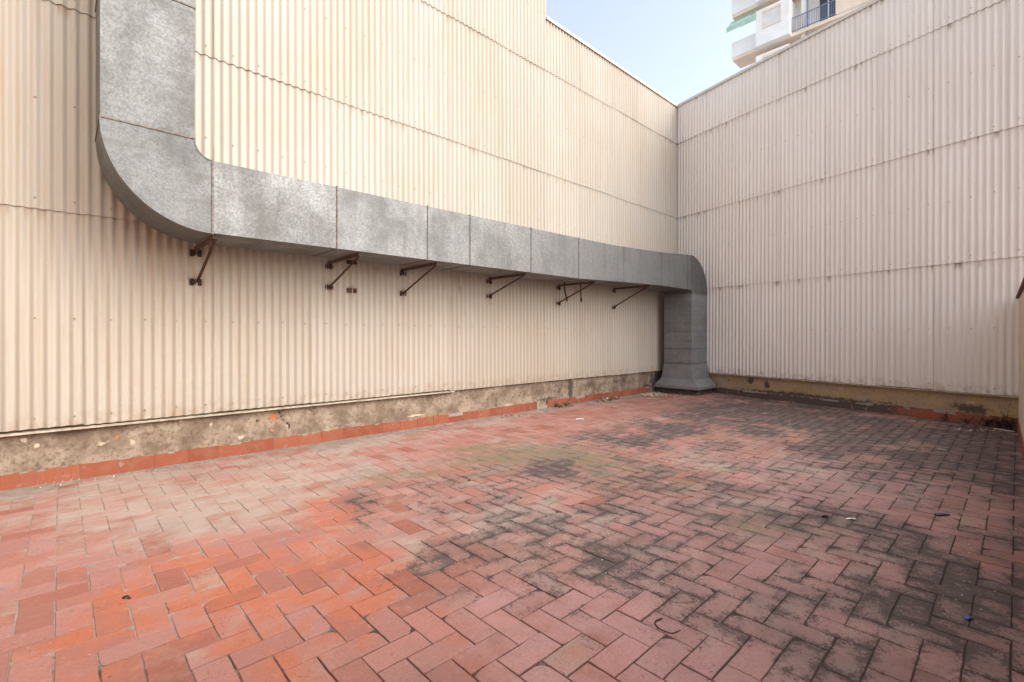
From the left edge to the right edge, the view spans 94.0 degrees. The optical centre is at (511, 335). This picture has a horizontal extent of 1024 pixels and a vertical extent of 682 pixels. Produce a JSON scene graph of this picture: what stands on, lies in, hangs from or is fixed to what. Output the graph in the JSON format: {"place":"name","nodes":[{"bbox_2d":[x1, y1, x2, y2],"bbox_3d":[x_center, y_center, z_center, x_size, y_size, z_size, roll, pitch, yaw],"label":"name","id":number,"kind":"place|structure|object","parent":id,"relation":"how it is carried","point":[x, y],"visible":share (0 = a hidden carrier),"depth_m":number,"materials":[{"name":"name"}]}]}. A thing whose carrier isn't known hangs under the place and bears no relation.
{"place":"outdoors","nodes":[
{"label":"outdoors","id":0,"kind":"place"},
{"bbox_2d":[0,391,1023,681],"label":"terrace floor","id":1,"kind":"structure","parent":0,"point":[410,555],"depth_m":3.26,"materials":[{"name":"brick"}]},
{"bbox_2d":[40,469,155,487],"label":"mortar chips","id":2,"kind":"object","parent":1,"relation":"on","point":[104,476],"visible":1,"depth_m":5.01,"materials":[{"name":"concrete"}]},
{"bbox_2d":[0,0,677,490],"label":"corrugated wall","id":3,"kind":"structure","parent":1,"relation":"on","point":[124,346],"depth_m":6.71,"materials":[{"name":"beige metal"}]},
{"bbox_2d":[190,234,216,285],"bbox_3d":[-3.419,-0.826,5.315,0.120,0.451,0.990,0,0,-43],"label":"support bracket","id":4,"kind":"object","parent":3,"relation":"attached to","point":[198,281],"visible":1,"depth_m":5.47,"materials":[{"name":"metal"}]},
{"bbox_2d":[325,253,361,289],"bbox_3d":[-2.260,-0.852,6.410,0.120,0.403,0.990,0,0,-43],"label":"support bracket","id":5,"kind":"object","parent":3,"relation":"attached to","point":[330,266],"visible":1,"depth_m":6.48,"materials":[{"name":"metal"}]},
{"bbox_2d":[346,260,356,264],"bbox_3d":[-2.341,-1.085,6.976,0.150,0.070,0.024,0,0,-43],"label":"mounting plate","id":6,"kind":"object","parent":3,"relation":"attached to","point":[349,262],"visible":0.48,"depth_m":6.97,"materials":[{"name":"metal"}]},
{"bbox_2d":[347,288,356,292],"bbox_3d":[-2.341,-0.665,6.976,0.150,0.070,0.024,0,0,-43],"label":"mounting plate","id":7,"kind":"object","parent":3,"relation":"attached to","point":[349,290],"visible":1,"depth_m":6.98,"materials":[{"name":"metal"}]},
{"bbox_2d":[400,262,438,295],"bbox_3d":[-1.402,-0.846,7.221,0.120,0.432,0.990,0,0,-43],"label":"support bracket","id":8,"kind":"object","parent":3,"relation":"attached to","point":[434,264],"visible":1,"depth_m":7.28,"materials":[{"name":"metal"}]},
{"bbox_2d":[460,272,461,290],"bbox_3d":[-0.893,-0.970,8.346,0.045,0.380,0.014,0,0,-43],"label":"metal strip","id":9,"kind":"object","parent":3,"relation":"attached to","point":[460,281],"visible":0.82,"depth_m":8.34,"materials":[{"name":"beige metal"}]},
{"bbox_2d":[487,273,525,298],"bbox_3d":[-0.094,-0.880,8.457,0.120,0.380,0.990,0,0,-43],"label":"support bracket","id":10,"kind":"object","parent":3,"relation":"attached to","point":[506,276],"visible":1,"depth_m":8.51,"materials":[{"name":"metal"}]},
{"bbox_2d":[556,281,595,304],"bbox_3d":[1.308,-0.868,9.783,0.120,0.435,0.990,0,0,-43],"label":"support bracket","id":11,"kind":"object","parent":3,"relation":"attached to","point":[579,283],"visible":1,"depth_m":9.81,"materials":[{"name":"metal"}]},
{"bbox_2d":[612,285,649,308],"bbox_3d":[2.784,-0.902,11.178,0.120,0.505,0.990,0,0,-43],"label":"support bracket","id":12,"kind":"object","parent":3,"relation":"attached to","point":[614,290],"visible":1,"depth_m":11.24,"materials":[{"name":"metal"}]},
{"bbox_2d":[95,0,716,395],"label":"ventilation duct","id":13,"kind":"object","parent":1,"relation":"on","point":[162,173],"visible":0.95,"depth_m":5.39,"materials":[{"name":"metal"}]},
{"bbox_2d":[594,397,623,401],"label":"leaf litter","id":14,"kind":"object","parent":1,"relation":"on","point":[609,399],"visible":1,"depth_m":11.10,"materials":[{"name":"beige plant"}]},
{"bbox_2d":[640,392,666,396],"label":"mortar chips","id":15,"kind":"object","parent":1,"relation":"on","point":[650,394],"visible":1,"depth_m":12.03,"materials":[{"name":"beige concrete"}]},
{"bbox_2d":[654,618,679,633],"bbox_3d":[0.787,1.495,2.458,0.085,0.010,0.127,0,0,-31],"label":"twig","id":16,"kind":"object","parent":1,"relation":"on","point":[662,629],"visible":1,"depth_m":2.44,"materials":[{"name":"wood"}]},
{"bbox_2d":[677,0,1023,428],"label":"corrugated wall","id":17,"kind":"structure","parent":1,"relation":"on","point":[850,210],"depth_m":9.46,"materials":[{"name":"beige metal"}]},
{"bbox_2d":[881,535,980,611],"bbox_3d":[2.676,1.495,2.972,1.570,0.008,0.508,0,0,-43],"label":"grit","id":18,"kind":"object","parent":1,"relation":"on","point":[935,582],"visible":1,"depth_m":2.91,"materials":[{"name":"grey gravel"}]},
{"bbox_2d":[934,513,949,515],"bbox_3d":[3.594,1.490,3.993,0.115,0.012,0.036,0,0,-6],"label":"plastic scrap","id":19,"kind":"object","parent":1,"relation":"on","point":[939,514],"visible":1,"depth_m":3.98,"materials":[{"name":"grey plastic"}]},
{"bbox_2d":[931,420,1001,426],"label":"leaf litter","id":20,"kind":"object","parent":1,"relation":"on","point":[964,423],"visible":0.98,"depth_m":8.16,"materials":[{"name":"brown plant"}]},
{"bbox_2d":[979,418,993,426],"bbox_3d":[7.872,1.422,7.927,0.237,0.170,0.144,0,0,24],"label":"weed","id":21,"kind":"object","parent":1,"relation":"on","point":[987,423],"visible":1,"depth_m":7.92,"materials":[{"name":"plant"}]},
{"bbox_2d":[990,417,1003,427],"bbox_3d":[7.917,1.408,7.792,0.124,0.197,0.202,0,0,-18],"label":"weed","id":22,"kind":"object","parent":1,"relation":"on","point":[996,422],"visible":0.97,"depth_m":7.79,"materials":[{"name":"plant"}]},
{"bbox_2d":[999,402,1010,428],"bbox_3d":[7.991,1.281,7.759,0.076,0.448,0.152,0,0,-43],"label":"weed","id":23,"kind":"object","parent":1,"relation":"on","point":[1004,415],"visible":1,"depth_m":7.75,"materials":[{"name":"brown plant"}]},
{"bbox_2d":[1004,416,1016,429],"bbox_3d":[7.964,1.391,7.642,0.134,0.230,0.166,0,0,-43],"label":"weed","id":24,"kind":"object","parent":1,"relation":"on","point":[1010,424],"visible":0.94,"depth_m":7.63,"materials":[{"name":"plant"}]},
{"bbox_2d":[1015,277,1023,461],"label":"boundary wall","id":25,"kind":"structure","parent":1,"relation":"on","point":[1020,420],"depth_m":6.64,"materials":[{"name":"beige paint"}]},
{"bbox_2d":[546,0,755,103],"label":"sky","id":26,"kind":"structure","parent":0,"point":[681,49],"materials":[{"name":"blue"}]},
{"label":"ground","id":27,"kind":"structure","parent":0,"visible":0},
{"bbox_2d":[726,0,871,67],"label":"apartment building","id":28,"kind":"structure","parent":27,"relation":"on","point":[780,24],"depth_m":31.83,"materials":[{"name":"white paint"}]},
{"bbox_2d":[763,49,779,58],"bbox_3d":[17.249,-18.250,31.751,0.050,1.220,1.120,0,0,-43],"label":"window","id":29,"kind":"structure","parent":28,"relation":"in","point":[768,54],"depth_m":31.84,"materials":[{"name":"white glass"}]},
{"bbox_2d":[762,2,780,27],"bbox_3d":[17.249,-21.300,31.751,0.050,1.220,1.120,0,0,-43],"label":"window","id":30,"kind":"structure","parent":28,"relation":"in","point":[771,15],"depth_m":31.73,"materials":[{"name":"white glass"}]},
{"bbox_2d":[818,0,836,21],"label":"window","id":31,"kind":"structure","parent":28,"relation":"in","point":[820,2],"depth_m":31.13,"materials":[{"name":"glass"}]}
]}

